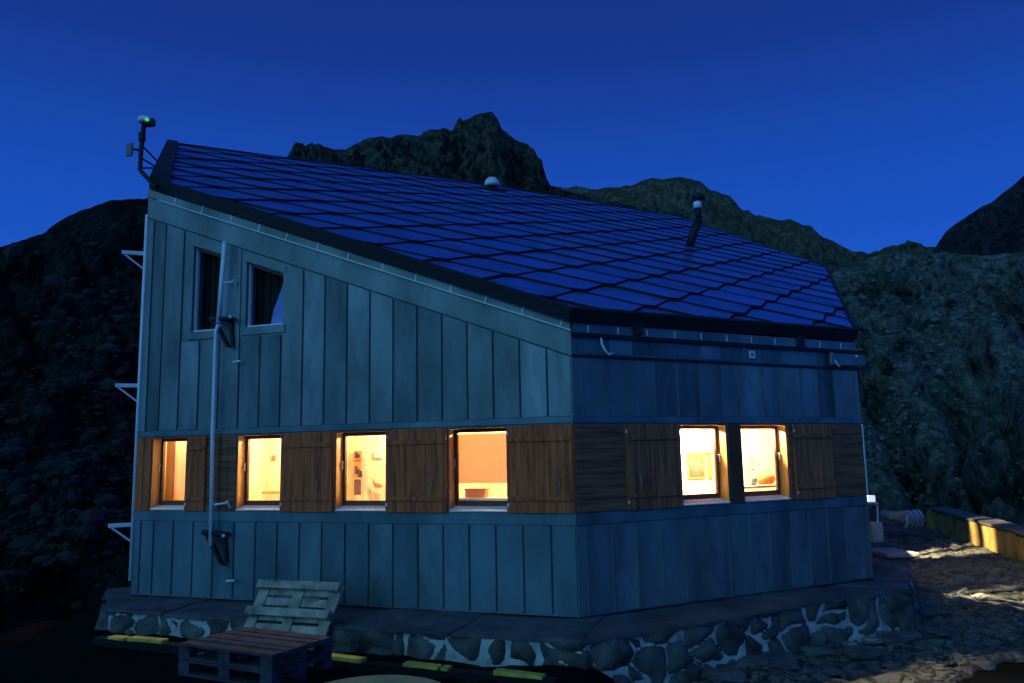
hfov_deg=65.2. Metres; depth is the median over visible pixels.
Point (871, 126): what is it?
sky
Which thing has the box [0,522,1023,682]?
ground
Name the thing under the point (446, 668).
plank
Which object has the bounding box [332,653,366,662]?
plank
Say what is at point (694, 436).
notice sheet
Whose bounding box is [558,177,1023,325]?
mountain
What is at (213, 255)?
window
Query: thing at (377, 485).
wall ornament
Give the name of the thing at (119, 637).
plank
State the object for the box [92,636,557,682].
timber edging
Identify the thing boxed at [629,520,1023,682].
path
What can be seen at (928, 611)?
loose stone
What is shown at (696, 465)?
framed picture
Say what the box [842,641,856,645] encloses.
loose stone
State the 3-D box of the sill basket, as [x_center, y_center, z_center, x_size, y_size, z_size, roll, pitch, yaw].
[3.792,2.032,11.965,0.270,0.196,0.266,-1,-8,0]
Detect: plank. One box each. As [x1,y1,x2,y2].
[107,635,130,640]
[127,636,168,643]
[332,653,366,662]
[403,660,441,669]
[440,665,451,670]
[493,668,545,679]
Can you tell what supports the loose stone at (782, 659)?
on the path
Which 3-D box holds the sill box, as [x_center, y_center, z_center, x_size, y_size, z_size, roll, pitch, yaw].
[-0.472,2.028,10.718,0.308,0.115,0.135,-4,-9,20]
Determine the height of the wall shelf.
0.685 m
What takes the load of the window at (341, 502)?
in the mountain hut
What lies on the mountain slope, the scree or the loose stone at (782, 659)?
the scree
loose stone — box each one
[705,665,747,682]
[732,650,801,669]
[800,643,835,656]
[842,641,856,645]
[843,645,882,659]
[861,636,882,643]
[877,634,907,645]
[889,630,922,641]
[916,603,951,618]
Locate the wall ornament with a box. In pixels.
[372,479,382,487]
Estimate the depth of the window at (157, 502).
12.19 m
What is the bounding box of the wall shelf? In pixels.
[353,451,363,494]
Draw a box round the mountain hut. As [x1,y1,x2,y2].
[108,139,872,616]
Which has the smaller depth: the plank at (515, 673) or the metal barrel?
the plank at (515, 673)
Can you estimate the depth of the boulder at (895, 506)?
23.38 m
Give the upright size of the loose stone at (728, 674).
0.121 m
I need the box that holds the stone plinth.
[95,559,922,682]
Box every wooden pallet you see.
[178,651,331,682]
[179,627,331,671]
[244,579,344,635]
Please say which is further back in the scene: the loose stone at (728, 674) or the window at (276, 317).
the window at (276, 317)
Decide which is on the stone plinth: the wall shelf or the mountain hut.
the mountain hut
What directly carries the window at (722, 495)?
in the mountain hut
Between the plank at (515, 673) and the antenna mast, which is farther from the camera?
the antenna mast
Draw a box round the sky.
[0,0,1023,253]
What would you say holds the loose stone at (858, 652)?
on the path
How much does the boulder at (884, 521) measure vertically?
0.222 m
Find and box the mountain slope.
[826,250,1023,524]
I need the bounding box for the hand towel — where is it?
[706,452,712,477]
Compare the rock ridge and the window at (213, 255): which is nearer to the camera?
the window at (213, 255)
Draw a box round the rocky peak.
[146,112,685,217]
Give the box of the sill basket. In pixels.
[756,471,774,483]
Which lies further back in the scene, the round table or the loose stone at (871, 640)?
the loose stone at (871, 640)
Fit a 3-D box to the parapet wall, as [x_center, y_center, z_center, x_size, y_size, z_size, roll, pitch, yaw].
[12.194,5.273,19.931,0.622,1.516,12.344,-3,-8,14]
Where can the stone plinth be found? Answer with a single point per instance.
(686, 642)
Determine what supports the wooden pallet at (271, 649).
on the wooden pallet at (287, 669)
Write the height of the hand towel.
0.413 m
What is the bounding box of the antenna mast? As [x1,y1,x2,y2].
[126,115,157,188]
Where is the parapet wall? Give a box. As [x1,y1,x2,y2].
[926,507,1023,561]
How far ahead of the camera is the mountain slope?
222.38 m
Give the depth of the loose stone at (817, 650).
10.12 m
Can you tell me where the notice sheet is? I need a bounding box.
[680,430,703,442]
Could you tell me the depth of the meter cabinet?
17.94 m
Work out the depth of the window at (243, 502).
11.64 m
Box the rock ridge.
[933,176,1023,255]
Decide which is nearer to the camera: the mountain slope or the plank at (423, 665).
the plank at (423, 665)
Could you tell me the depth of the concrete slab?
18.71 m
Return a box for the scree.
[833,255,1023,509]
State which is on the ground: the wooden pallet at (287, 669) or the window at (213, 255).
the wooden pallet at (287, 669)
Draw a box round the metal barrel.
[899,509,924,528]
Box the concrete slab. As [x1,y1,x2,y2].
[871,548,918,560]
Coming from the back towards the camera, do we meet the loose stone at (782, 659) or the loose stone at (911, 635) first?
the loose stone at (911, 635)
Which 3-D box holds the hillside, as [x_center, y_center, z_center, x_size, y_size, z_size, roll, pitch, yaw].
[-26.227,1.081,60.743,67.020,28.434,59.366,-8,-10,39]
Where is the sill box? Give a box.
[464,488,488,496]
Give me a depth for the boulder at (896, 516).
23.21 m
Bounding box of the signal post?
[867,495,878,521]
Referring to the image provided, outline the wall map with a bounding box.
[374,451,382,457]
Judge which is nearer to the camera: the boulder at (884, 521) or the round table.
the round table
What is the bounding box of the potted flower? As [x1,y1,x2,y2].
[746,453,759,484]
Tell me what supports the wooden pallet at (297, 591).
on the wooden pallet at (271, 649)
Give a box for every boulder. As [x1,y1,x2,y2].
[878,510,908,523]
[879,517,893,524]
[887,504,903,509]
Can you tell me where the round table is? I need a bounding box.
[326,675,440,682]
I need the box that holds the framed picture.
[686,451,706,478]
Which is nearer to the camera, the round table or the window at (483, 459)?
the round table
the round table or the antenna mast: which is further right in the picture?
the round table
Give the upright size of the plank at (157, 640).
0.055 m
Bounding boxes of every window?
[149,437,186,509]
[193,247,220,331]
[235,433,280,510]
[247,263,282,326]
[335,430,385,510]
[448,426,506,511]
[680,424,730,505]
[740,424,790,501]
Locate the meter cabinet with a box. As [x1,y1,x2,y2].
[869,522,883,542]
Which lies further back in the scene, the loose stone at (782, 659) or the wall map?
the wall map
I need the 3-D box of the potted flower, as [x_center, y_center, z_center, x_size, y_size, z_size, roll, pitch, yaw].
[3.574,1.884,11.822,0.217,0.464,0.214,-1,-8,0]
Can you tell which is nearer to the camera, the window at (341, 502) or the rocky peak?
the window at (341, 502)
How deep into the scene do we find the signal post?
18.09 m
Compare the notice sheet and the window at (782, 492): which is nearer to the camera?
the window at (782, 492)
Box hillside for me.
[0,199,147,634]

